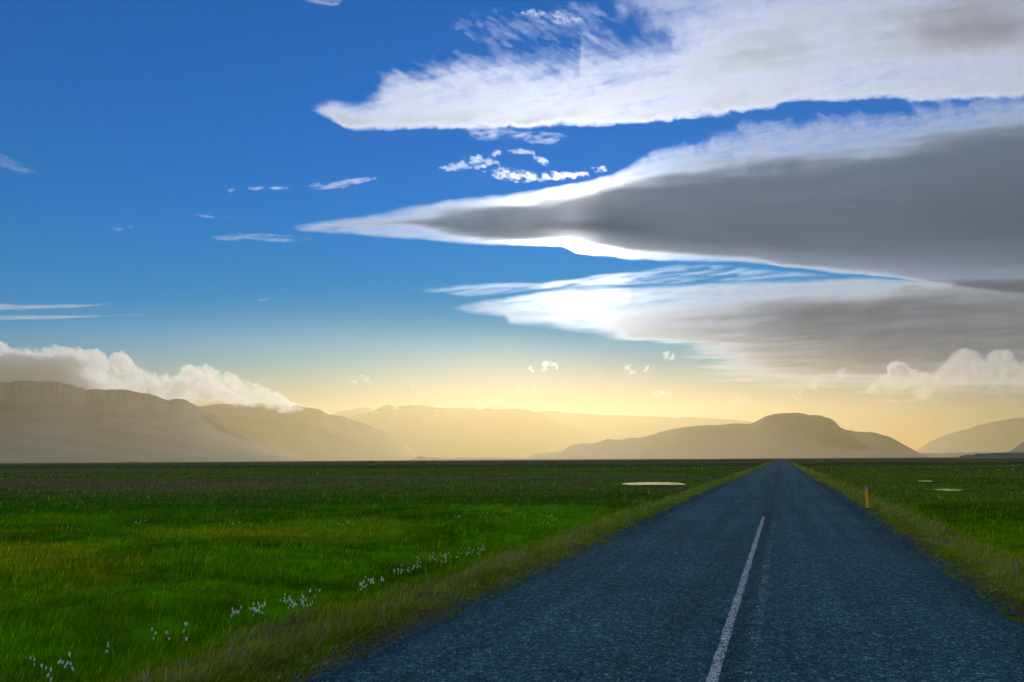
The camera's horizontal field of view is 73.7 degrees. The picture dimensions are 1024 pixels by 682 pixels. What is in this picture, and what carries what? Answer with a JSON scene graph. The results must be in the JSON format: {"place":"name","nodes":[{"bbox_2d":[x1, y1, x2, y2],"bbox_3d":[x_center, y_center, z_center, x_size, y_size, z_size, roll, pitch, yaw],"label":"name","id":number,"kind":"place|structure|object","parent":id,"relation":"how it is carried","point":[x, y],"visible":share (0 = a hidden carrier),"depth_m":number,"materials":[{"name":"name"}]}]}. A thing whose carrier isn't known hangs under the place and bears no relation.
{"place":"outdoors","nodes":[
{"label":"outdoors","id":0,"kind":"place"},
{"bbox_2d":[0,381,304,462],"bbox_3d":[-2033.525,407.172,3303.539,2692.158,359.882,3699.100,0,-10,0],"label":"mountain","id":1,"kind":"structure","parent":0,"point":[49,422],"depth_m":2627.07,"materials":[{"name":"brown stone"}]},
{"bbox_2d":[204,412,306,460],"bbox_3d":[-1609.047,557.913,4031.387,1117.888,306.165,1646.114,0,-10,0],"label":"mountain spur","id":2,"kind":"structure","parent":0,"point":[272,447],"depth_m":3953.97,"materials":[{"name":"brown stone"}]},
{"bbox_2d":[198,403,418,460],"bbox_3d":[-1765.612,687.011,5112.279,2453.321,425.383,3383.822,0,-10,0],"label":"mountain","id":3,"kind":"structure","parent":0,"point":[311,434],"depth_m":4757.27,"materials":[{"name":"brown stone"}]},
{"bbox_2d":[349,405,606,458],"bbox_3d":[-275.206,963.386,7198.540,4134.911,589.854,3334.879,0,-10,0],"label":"mountain range","id":4,"kind":"structure","parent":0,"point":[431,431],"depth_m":6843.98,"materials":[{"name":"rock"},{"name":"soil"}]},
{"bbox_2d":[411,456,572,459],"bbox_3d":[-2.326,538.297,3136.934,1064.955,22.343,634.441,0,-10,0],"label":"hills","id":5,"kind":"structure","parent":0,"point":[426,458],"depth_m":3055.83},
{"bbox_2d":[0,457,1023,681],"bbox_3d":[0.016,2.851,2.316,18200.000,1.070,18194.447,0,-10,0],"label":"ground","id":6,"kind":"structure","parent":0,"point":[296,558],"depth_m":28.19,"materials":[{"name":"green plant"}]},
{"bbox_2d":[116,463,1023,681],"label":"verge grass","id":7,"kind":"structure","parent":6,"relation":"on","point":[240,667],"depth_m":9.49,"materials":[{"name":"green plant"}]},
{"bbox_2d":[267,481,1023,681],"bbox_3d":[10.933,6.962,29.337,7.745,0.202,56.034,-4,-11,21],"label":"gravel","id":8,"kind":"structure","parent":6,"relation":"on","point":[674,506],"depth_m":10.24,"materials":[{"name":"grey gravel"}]},
{"bbox_2d":[864,485,869,509],"bbox_3d":[13.233,5.932,25.453,0.126,1.098,0.094,-3,-10,21],"label":"marker post","id":9,"kind":"object","parent":6,"relation":"on","point":[866,497],"visible":0.85,"depth_m":25.45,"materials":[{"name":"plastic"}]},
{"bbox_2d":[0,0,1023,450],"label":"sky","id":10,"kind":"structure","parent":0,"point":[746,210],"materials":[{"name":"blue"}]},
{"bbox_2d":[332,407,752,439],"bbox_3d":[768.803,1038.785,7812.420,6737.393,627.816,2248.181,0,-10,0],"label":"mountain range","id":11,"kind":"structure","parent":0,"point":[619,427],"depth_m":8016.08,"materials":[{"name":"beige stone"}]},
{"bbox_2d":[623,482,684,484],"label":"pond","id":12,"kind":"structure","parent":0,"point":[655,483],"depth_m":71.38,"materials":[{"name":"white liquid"}]},
{"bbox_2d":[307,459,1023,681],"bbox_3d":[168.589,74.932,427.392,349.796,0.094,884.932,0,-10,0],"label":"road","id":13,"kind":"structure","parent":0,"point":[781,570],"depth_m":8.42,"materials":[{"name":"grey asphalt"}]},
{"bbox_2d":[526,413,928,458],"bbox_3d":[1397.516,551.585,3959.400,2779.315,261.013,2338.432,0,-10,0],"label":"hill","id":14,"kind":"structure","parent":0,"point":[790,435],"depth_m":3562.32,"materials":[{"name":"brown stone"}]},
{"bbox_2d":[935,489,961,490],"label":"pond","id":15,"kind":"structure","parent":0,"point":[949,489],"depth_m":54.81,"materials":[{"name":"white liquid"}]},
{"bbox_2d":[921,452,1006,456],"bbox_3d":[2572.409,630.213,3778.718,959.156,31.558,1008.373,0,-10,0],"label":"hills","id":16,"kind":"structure","parent":0,"point":[957,454],"depth_m":3730.75,"materials":[{"name":"brown stone"}]},
{"bbox_2d":[916,417,1023,452],"bbox_3d":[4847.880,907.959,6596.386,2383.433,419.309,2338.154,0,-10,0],"label":"mountain","id":17,"kind":"structure","parent":0,"point":[1007,435],"depth_m":6513.65,"materials":[{"name":"brown stone"}]},
{"bbox_2d":[960,452,1023,457],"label":"hills","id":18,"kind":"structure","parent":0,"point":[1000,455],"depth_m":1008.60,"materials":[{"name":"grey stone"}]},
{"bbox_2d":[1008,442,1023,452],"bbox_3d":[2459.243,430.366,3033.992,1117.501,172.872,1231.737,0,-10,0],"label":"hill","id":19,"kind":"structure","parent":0,"point":[1019,448],"depth_m":2993.20,"materials":[{"name":"brown stone"}]}
]}

